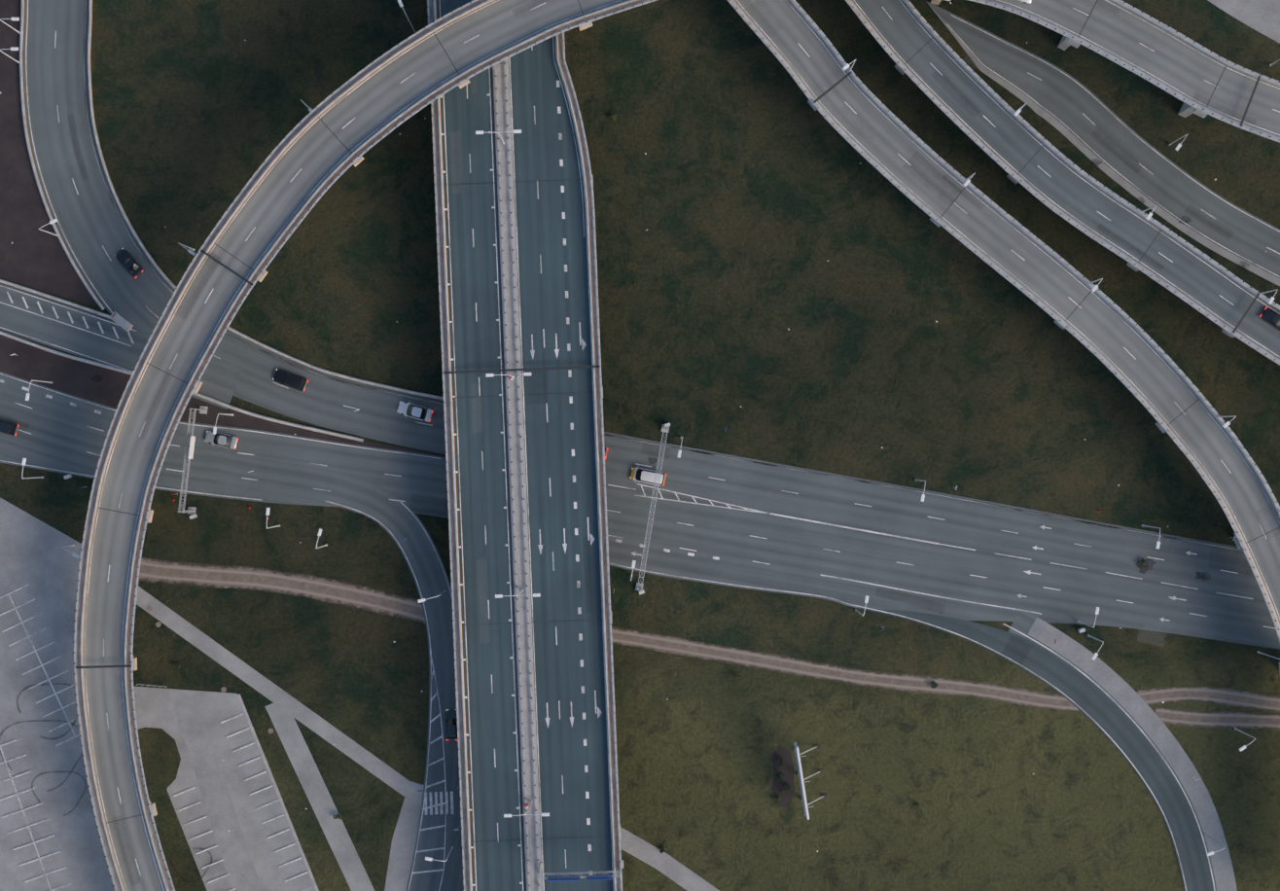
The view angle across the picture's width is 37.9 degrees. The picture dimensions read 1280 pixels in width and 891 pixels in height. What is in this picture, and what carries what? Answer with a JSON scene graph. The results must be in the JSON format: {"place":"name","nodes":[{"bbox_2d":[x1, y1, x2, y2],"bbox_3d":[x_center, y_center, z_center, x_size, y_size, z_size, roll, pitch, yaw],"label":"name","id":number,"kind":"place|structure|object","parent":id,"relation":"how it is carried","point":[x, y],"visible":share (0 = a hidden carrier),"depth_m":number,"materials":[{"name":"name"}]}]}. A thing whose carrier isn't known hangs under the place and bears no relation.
{"place":"outdoors","nodes":[
{"label":"outdoors","id":0,"kind":"place"},
{"bbox_2d":[0,0,104,306],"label":"curb","id":1,"kind":"structure","parent":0,"point":[33,256],"depth_m":299.49,"materials":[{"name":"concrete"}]},
{"bbox_2d":[0,47,19,64],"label":"light pole","id":2,"kind":"object","parent":1,"relation":"on","point":[14,49],"visible":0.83,"depth_m":289.68,"materials":[{"name":"silver metal"}]},
{"bbox_2d":[0,17,20,34],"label":"light pole","id":3,"kind":"object","parent":1,"relation":"on","point":[15,18],"visible":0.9,"depth_m":289.19,"materials":[{"name":"silver metal"}]},
{"bbox_2d":[38,218,58,237],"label":"light pole","id":4,"kind":"object","parent":1,"relation":"on","point":[53,221],"visible":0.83,"depth_m":288.96,"materials":[{"name":"silver metal"}]},
{"bbox_2d":[0,497,409,796],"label":"foot path","id":5,"kind":"structure","parent":0,"point":[270,691],"depth_m":299.47,"materials":[{"name":"concrete"}]},
{"bbox_2d":[61,543,79,559],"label":"light pole","id":6,"kind":"object","parent":5,"relation":"on","point":[75,554],"visible":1,"depth_m":292.92,"materials":[{"name":"silver metal"}]},
{"bbox_2d":[139,557,425,623],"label":"dirt track","id":7,"kind":"structure","parent":0,"point":[312,586],"depth_m":299.45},
{"bbox_2d":[264,697,374,890],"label":"foot path","id":8,"kind":"structure","parent":0,"point":[317,793],"depth_m":299.47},
{"bbox_2d":[333,813,342,818],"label":"shrub","id":9,"kind":"object","parent":8,"relation":"on","point":[338,815],"visible":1,"depth_m":298.74,"materials":[{"name":"green plant"}]},
{"bbox_2d":[384,781,424,890],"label":"foot path","id":10,"kind":"structure","parent":0,"point":[403,845],"depth_m":299.46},
{"bbox_2d":[435,0,526,890],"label":"bridge roadway","id":11,"kind":"structure","parent":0,"point":[481,490],"depth_m":291.49,"materials":[{"name":"asphalt"}]},
{"bbox_2d":[492,58,542,890],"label":"median","id":12,"kind":"object","parent":11,"relation":"on","point":[516,469],"visible":0.88,"depth_m":291.34,"materials":[{"name":"concrete"}]},
{"bbox_2d":[475,129,521,144],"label":"light pole","id":13,"kind":"object","parent":12,"relation":"on","point":[514,131],"visible":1,"depth_m":280.68,"materials":[{"name":"silver metal"}]},
{"bbox_2d":[485,372,531,378],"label":"light pole","id":14,"kind":"object","parent":12,"relation":"on","point":[523,373],"visible":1,"depth_m":280.68,"materials":[{"name":"silver metal"}]},
{"bbox_2d":[495,589,540,598],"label":"light pole","id":15,"kind":"object","parent":12,"relation":"on","point":[502,595],"visible":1,"depth_m":280.68,"materials":[{"name":"silver metal"}]},
{"bbox_2d":[503,800,549,817],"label":"light pole","id":16,"kind":"object","parent":12,"relation":"on","point":[542,814],"visible":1,"depth_m":280.71,"materials":[{"name":"silver metal"}]},
{"bbox_2d":[72,0,1279,888],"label":"railing posts","id":17,"kind":"object","parent":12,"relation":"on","point":[595,277],"visible":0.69,"depth_m":289.45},
{"bbox_2d":[74,0,1279,890],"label":"railing rails","id":18,"kind":"object","parent":17,"relation":"attached to","point":[600,371],"visible":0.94,"depth_m":289.40,"materials":[{"name":"metal"}]},
{"bbox_2d":[1088,278,1102,291],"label":"light pole","id":19,"kind":"object","parent":17,"relation":"attached to","point":[1094,288],"visible":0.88,"depth_m":280.71,"materials":[{"name":"silver metal"}]},
{"bbox_2d":[1217,415,1236,427],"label":"light pole","id":20,"kind":"object","parent":17,"relation":"attached to","point":[1226,424],"visible":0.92,"depth_m":280.78,"materials":[{"name":"silver metal"}]},
{"bbox_2d":[75,0,1279,842],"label":"expansion joints","id":21,"kind":"object","parent":11,"relation":"on","point":[581,368],"visible":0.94,"depth_m":290.24,"materials":[{"name":"grey metal"}]},
{"bbox_2d":[508,35,613,890],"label":"bridge roadway","id":22,"kind":"structure","parent":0,"point":[545,229],"depth_m":291.49,"materials":[{"name":"asphalt"}]},
{"bbox_2d":[17,8,1252,878],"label":"dark asphalt patches","id":23,"kind":"object","parent":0,"point":[584,546],"visible":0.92,"depth_m":291.16,"materials":[{"name":"grey"}]},
{"bbox_2d":[0,0,1279,890],"bbox_3d":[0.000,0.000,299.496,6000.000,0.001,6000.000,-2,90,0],"label":"ground","id":24,"kind":"structure","parent":0,"point":[788,274],"depth_m":299.50,"materials":[{"name":"green plant"}]},
{"bbox_2d":[21,458,43,478],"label":"light pole","id":25,"kind":"object","parent":24,"relation":"on","point":[23,461],"visible":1,"depth_m":289.03,"materials":[{"name":"silver metal"}]},
{"bbox_2d":[0,515,114,890],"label":"paved lot","id":26,"kind":"structure","parent":24,"relation":"on","point":[47,573],"depth_m":299.48,"materials":[{"name":"asphalt"}]},
{"bbox_2d":[0,682,212,882],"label":"tyre marks","id":27,"kind":"object","parent":24,"relation":"on","point":[76,772],"visible":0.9,"depth_m":299.31,"materials":[{"name":"grey"}]},
{"bbox_2d":[0,283,243,409],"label":"road","id":28,"kind":"structure","parent":24,"relation":"on","point":[219,378],"depth_m":299.41,"materials":[{"name":"asphalt"}]},
{"bbox_2d":[0,584,312,890],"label":"parking lines","id":29,"kind":"object","parent":24,"relation":"on","point":[5,762],"visible":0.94,"depth_m":299.30,"materials":[{"name":"white paint"}]},
{"bbox_2d":[177,242,195,255],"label":"light pole","id":30,"kind":"object","parent":24,"relation":"on","point":[190,251],"visible":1,"depth_m":288.96,"materials":[{"name":"silver metal"}]},
{"bbox_2d":[177,405,208,514],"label":"sign gantry","id":31,"kind":"object","parent":24,"relation":"on","point":[192,510],"visible":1,"depth_m":292.78,"materials":[{"name":"silver metal"}]},
{"bbox_2d":[0,334,441,456],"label":"soil verge","id":32,"kind":"structure","parent":24,"relation":"on","point":[62,373],"depth_m":299.49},
{"bbox_2d":[25,379,52,400],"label":"light pole","id":33,"kind":"object","parent":32,"relation":"on","point":[27,397],"visible":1,"depth_m":289.02,"materials":[{"name":"silver metal"}]},
{"bbox_2d":[213,413,233,434],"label":"light pole","id":34,"kind":"object","parent":32,"relation":"on","point":[215,428],"visible":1,"depth_m":288.96,"materials":[{"name":"silver metal"}]},
{"bbox_2d":[0,0,443,441],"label":"roadside barriers","id":35,"kind":"object","parent":24,"relation":"on","point":[123,323],"visible":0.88,"depth_m":298.70,"materials":[{"name":"concrete"}]},
{"bbox_2d":[133,686,316,890],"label":"paved lot","id":36,"kind":"structure","parent":24,"relation":"on","point":[154,707],"depth_m":299.48,"materials":[{"name":"concrete"}]},
{"bbox_2d":[169,693,262,890],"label":"parking lot aisle","id":37,"kind":"object","parent":36,"relation":"on","point":[231,842],"visible":1,"depth_m":299.48,"materials":[{"name":"concrete"}]},
{"bbox_2d":[237,693,319,890],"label":"lot kerb","id":38,"kind":"structure","parent":36,"relation":"on","point":[277,793],"depth_m":299.45,"materials":[{"name":"concrete"}]},
{"bbox_2d":[265,507,280,529],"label":"light pole","id":39,"kind":"object","parent":24,"relation":"on","point":[267,514],"visible":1,"depth_m":288.93,"materials":[{"name":"silver metal"}]},
{"bbox_2d":[315,528,327,548],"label":"light pole","id":40,"kind":"object","parent":24,"relation":"on","point":[319,533],"visible":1,"depth_m":288.92,"materials":[{"name":"silver metal"}]},
{"bbox_2d":[216,451,463,890],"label":"road","id":41,"kind":"structure","parent":24,"relation":"on","point":[398,519],"depth_m":299.39,"materials":[{"name":"asphalt"}]},
{"bbox_2d":[443,710,457,740],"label":"car","id":42,"kind":"object","parent":41,"relation":"on","point":[450,719],"visible":0.71,"depth_m":298.22,"materials":[{"name":"teal paint"}]},
{"bbox_2d":[397,0,415,33],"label":"light pole","id":43,"kind":"object","parent":24,"relation":"on","point":[401,3],"visible":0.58,"depth_m":288.92,"materials":[{"name":"silver metal"}]},
{"bbox_2d":[417,589,446,603],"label":"light pole","id":44,"kind":"object","parent":24,"relation":"on","point":[423,599],"visible":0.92,"depth_m":288.84,"materials":[{"name":"silver metal"}]},
{"bbox_2d":[425,846,453,861],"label":"light pole","id":45,"kind":"object","parent":24,"relation":"on","point":[428,859],"visible":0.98,"depth_m":288.94,"materials":[{"name":"silver metal"}]},
{"bbox_2d":[607,112,616,120],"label":"shrub","id":46,"kind":"object","parent":24,"relation":"on","point":[613,117],"visible":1,"depth_m":298.73,"materials":[{"name":"green plant"}]},
{"bbox_2d":[10,93,1236,886],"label":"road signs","id":47,"kind":"object","parent":24,"relation":"on","point":[504,508],"visible":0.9,"depth_m":294.16,"materials":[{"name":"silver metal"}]},
{"bbox_2d":[630,560,636,580],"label":"light pole","id":48,"kind":"object","parent":24,"relation":"on","point":[633,564],"visible":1,"depth_m":288.84,"materials":[{"name":"silver metal"}]},
{"bbox_2d":[11,1,1266,852],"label":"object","id":49,"kind":"object","parent":24,"relation":"on","point":[394,641],"visible":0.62,"depth_m":299.35,"materials":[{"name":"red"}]},
{"bbox_2d":[0,371,1279,649],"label":"road","id":50,"kind":"structure","parent":24,"relation":"on","point":[792,554],"depth_m":299.41,"materials":[{"name":"asphalt"}]},
{"bbox_2d":[0,418,18,435],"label":"car","id":51,"kind":"object","parent":50,"relation":"on","point":[8,427],"visible":0.98,"depth_m":297.95,"materials":[{"name":"grey paint"}]},
{"bbox_2d":[204,430,238,449],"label":"silver sedan","id":52,"kind":"object","parent":50,"relation":"on","point":[224,440],"visible":0.88,"depth_m":298.79,"materials":[{"name":"grey paint"}]},
{"bbox_2d":[0,0,1279,890],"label":"road markings","id":53,"kind":"object","parent":50,"relation":"on","point":[598,712],"visible":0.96,"depth_m":291.48,"materials":[{"name":"white paint"}]},
{"bbox_2d":[23,0,1265,601],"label":"road","id":54,"kind":"structure","parent":24,"relation":"on","point":[89,224],"depth_m":299.42,"materials":[{"name":"asphalt"}]},
{"bbox_2d":[115,248,142,278],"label":"navy sedan","id":55,"kind":"object","parent":54,"relation":"on","point":[129,263],"visible":1,"depth_m":298.80,"materials":[{"name":"black paint"}]},
{"bbox_2d":[272,368,308,391],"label":"black suv","id":56,"kind":"object","parent":54,"relation":"on","point":[290,379],"visible":1,"depth_m":298.33,"materials":[{"name":"black paint"}]},
{"bbox_2d":[396,401,432,421],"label":"white sedan car","id":57,"kind":"object","parent":54,"relation":"on","point":[413,410],"visible":1,"depth_m":298.75,"materials":[{"name":"white paint"}]},
{"bbox_2d":[630,465,666,485],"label":"taxi van","id":58,"kind":"object","parent":24,"relation":"on","point":[641,475],"visible":0.94,"depth_m":297.80,"materials":[{"name":"white paint"}]},
{"bbox_2d":[635,424,669,591],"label":"sign gantry","id":59,"kind":"object","parent":24,"relation":"on","point":[639,586],"visible":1,"depth_m":292.07,"materials":[{"name":"silver metal"}]},
{"bbox_2d":[659,845,667,853],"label":"shrub","id":60,"kind":"object","parent":24,"relation":"on","point":[662,850],"visible":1,"depth_m":298.85,"materials":[{"name":"green plant"}]},
{"bbox_2d":[94,158,1249,578],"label":"oil stains","id":61,"kind":"object","parent":24,"relation":"on","point":[1137,561],"visible":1,"depth_m":299.31,"materials":[{"name":"black"}]},
{"bbox_2d":[677,435,682,458],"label":"light pole","id":62,"kind":"object","parent":24,"relation":"on","point":[679,451],"visible":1,"depth_m":288.84,"materials":[{"name":"silver metal"}]},
{"bbox_2d":[132,0,1279,839],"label":"bridge piers","id":63,"kind":"structure","parent":24,"relation":"on","point":[1186,111],"depth_m":292.70,"materials":[{"name":"concrete"}]},
{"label":"bridge decks","id":64,"kind":"structure","parent":63,"relation":"on","visible":0},
{"bbox_2d":[82,0,627,890],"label":"elevated road","id":65,"kind":"structure","parent":64,"relation":"on","point":[316,152],"depth_m":287.40,"materials":[{"name":"asphalt"}]},
{"bbox_2d":[73,0,1279,890],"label":"bridge barriers","id":66,"kind":"object","parent":64,"relation":"on","point":[304,123],"visible":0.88,"depth_m":289.88,"materials":[{"name":"concrete"}]},
{"bbox_2d":[535,859,623,881],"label":"highway sign gantry","id":67,"kind":"object","parent":66,"relation":"on","point":[576,876],"visible":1,"depth_m":284.91,"materials":[{"name":"silver metal"}]},
{"bbox_2d":[842,59,855,71],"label":"light pole","id":68,"kind":"object","parent":66,"relation":"on","point":[847,65],"visible":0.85,"depth_m":280.64,"materials":[{"name":"silver metal"}]},
{"bbox_2d":[963,172,975,186],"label":"light pole","id":69,"kind":"object","parent":66,"relation":"on","point":[967,181],"visible":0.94,"depth_m":280.64,"materials":[{"name":"silver metal"}]},
{"bbox_2d":[1013,103,1026,116],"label":"light pole","id":70,"kind":"object","parent":66,"relation":"on","point":[1016,113],"visible":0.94,"depth_m":281.14,"materials":[{"name":"silver metal"}]},
{"bbox_2d":[1139,205,1156,219],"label":"light pole","id":71,"kind":"object","parent":66,"relation":"on","point":[1150,215],"visible":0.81,"depth_m":281.23,"materials":[{"name":"silver metal"}]},
{"bbox_2d":[1259,288,1278,304],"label":"light pole","id":72,"kind":"object","parent":66,"relation":"on","point":[1270,301],"visible":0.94,"depth_m":281.22,"materials":[{"name":"silver metal"}]},
{"bbox_2d":[734,0,1279,623],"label":"elevated road","id":73,"kind":"structure","parent":64,"relation":"on","point":[1051,282],"depth_m":290.49,"materials":[{"name":"asphalt"}]},
{"bbox_2d":[852,0,1279,358],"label":"asphalt ramp","id":74,"kind":"structure","parent":64,"relation":"on","point":[1012,142],"depth_m":290.99,"materials":[{"name":"asphalt"}]},
{"bbox_2d":[1259,306,1279,330],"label":"car","id":75,"kind":"object","parent":74,"relation":"on","point":[1270,316],"visible":1,"depth_m":290.12,"materials":[{"name":"black paint"}]},
{"bbox_2d":[992,0,1279,137],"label":"asphalt ramp","id":76,"kind":"structure","parent":64,"relation":"on","point":[1179,65],"depth_m":284.49,"materials":[{"name":"asphalt"}]},
{"bbox_2d":[1017,0,1031,3],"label":"white hatchback car","id":77,"kind":"object","parent":76,"relation":"on","point":[1026,1],"visible":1,"depth_m":283.83,"materials":[{"name":"white paint"}]},
{"bbox_2d":[730,671,738,678],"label":"shrub","id":78,"kind":"object","parent":24,"relation":"on","point":[734,675],"visible":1,"depth_m":298.81,"materials":[{"name":"green plant"}]},
{"bbox_2d":[771,745,793,808],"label":"rough patch","id":79,"kind":"object","parent":24,"relation":"on","point":[787,795],"visible":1,"depth_m":299.49,"materials":[{"name":"soil"}]},
{"bbox_2d":[773,795,782,803],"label":"shrub","id":80,"kind":"object","parent":79,"relation":"on","point":[776,799],"visible":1,"depth_m":298.77,"materials":[{"name":"green plant"}]},
{"bbox_2d":[775,769,784,782],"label":"shrub","id":81,"kind":"object","parent":79,"relation":"on","point":[781,774],"visible":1,"depth_m":298.65,"materials":[{"name":"green plant"}]},
{"bbox_2d":[777,755,786,766],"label":"shrub","id":82,"kind":"object","parent":79,"relation":"on","point":[780,761],"visible":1,"depth_m":298.83,"materials":[{"name":"green plant"}]},
{"bbox_2d":[780,783,791,793],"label":"shrub","id":83,"kind":"object","parent":79,"relation":"on","point":[788,786],"visible":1,"depth_m":298.72,"materials":[{"name":"green plant"}]},
{"bbox_2d":[793,742,826,819],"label":"billboard","id":84,"kind":"object","parent":24,"relation":"on","point":[801,782],"visible":1,"depth_m":293.08,"materials":[{"name":"white"}]},
{"bbox_2d":[854,595,868,616],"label":"light pole","id":85,"kind":"object","parent":24,"relation":"on","point":[866,600],"visible":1,"depth_m":288.88,"materials":[{"name":"silver metal"}]},
{"bbox_2d":[914,478,925,501],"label":"light pole","id":86,"kind":"object","parent":24,"relation":"on","point":[922,495],"visible":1,"depth_m":288.91,"materials":[{"name":"silver metal"}]},
{"bbox_2d":[930,680,938,688],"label":"shrub","id":87,"kind":"object","parent":24,"relation":"on","point":[934,683],"visible":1,"depth_m":298.86,"materials":[{"name":"green plant"}]},
{"bbox_2d":[858,607,1213,890],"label":"road lane","id":88,"kind":"structure","parent":24,"relation":"on","point":[1105,713],"depth_m":299.39,"materials":[{"name":"asphalt"}]},
{"bbox_2d":[1077,606,1099,627],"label":"light pole","id":89,"kind":"object","parent":24,"relation":"on","point":[1096,611],"visible":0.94,"depth_m":288.94,"materials":[{"name":"silver metal"}]},
{"bbox_2d":[1086,634,1103,660],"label":"light pole","id":90,"kind":"object","parent":24,"relation":"on","point":[1095,655],"visible":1,"depth_m":288.96,"materials":[{"name":"silver metal"}]},
{"bbox_2d":[926,1,1279,285],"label":"road shoulder","id":91,"kind":"object","parent":24,"relation":"on","point":[1103,166],"visible":0.79,"depth_m":299.43},
{"bbox_2d":[1007,607,1216,890],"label":"road base","id":92,"kind":"object","parent":24,"relation":"on","point":[1023,622],"visible":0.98,"depth_m":299.40,"materials":[{"name":"concrete"}]},
{"bbox_2d":[1028,617,1237,890],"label":"sidewalk","id":93,"kind":"structure","parent":92,"relation":"on","point":[1124,694],"depth_m":299.40,"materials":[{"name":"concrete"}]},
{"bbox_2d":[1138,558,1146,566],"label":"shrub","id":94,"kind":"object","parent":24,"relation":"on","point":[1143,561],"visible":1,"depth_m":298.72,"materials":[{"name":"green plant"}]},
{"bbox_2d":[1141,524,1160,549],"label":"light pole","id":95,"kind":"object","parent":24,"relation":"on","point":[1157,545],"visible":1,"depth_m":288.97,"materials":[{"name":"silver metal"}]},
{"bbox_2d":[1168,134,1187,150],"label":"light pole","id":96,"kind":"object","parent":24,"relation":"on","point":[1178,147],"visible":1,"depth_m":289.10,"materials":[{"name":"silver metal"}]},
{"bbox_2d":[1205,833,1225,855],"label":"light pole","id":97,"kind":"object","parent":24,"relation":"on","point":[1210,853],"visible":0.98,"depth_m":289.14,"materials":[{"name":"silver metal"}]},
{"bbox_2d":[1234,727,1256,751],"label":"light pole","id":98,"kind":"object","parent":24,"relation":"on","point":[1242,748],"visible":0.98,"depth_m":289.33,"materials":[{"name":"silver metal"}]},
{"bbox_2d":[1256,650,1279,659],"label":"light pole","id":99,"kind":"object","parent":24,"relation":"on","point":[1258,652],"visible":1,"depth_m":295.59,"materials":[{"name":"silver metal"}]},
{"bbox_2d":[38,0,1279,716],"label":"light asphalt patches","id":100,"kind":"object","parent":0,"point":[475,390],"visible":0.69,"depth_m":299.35,"materials":[{"name":"grey"}]},
{"bbox_2d":[620,826,719,890],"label":"foot path","id":101,"kind":"structure","parent":0,"point":[671,868],"depth_m":299.46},
{"bbox_2d":[611,626,1279,713],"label":"dirt track","id":102,"kind":"structure","parent":0,"point":[904,683],"depth_m":299.44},
{"bbox_2d":[926,0,1279,278],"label":"road","id":103,"kind":"structure","parent":0,"point":[1068,102],"depth_m":299.43,"materials":[{"name":"asphalt"}]},
{"bbox_2d":[1155,707,1279,729],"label":"dirt track","id":104,"kind":"structure","parent":0,"point":[1226,719],"depth_m":299.44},
{"bbox_2d":[1208,0,1279,43],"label":"parking lot","id":105,"kind":"structure","parent":0,"point":[1262,17],"depth_m":299.42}
]}

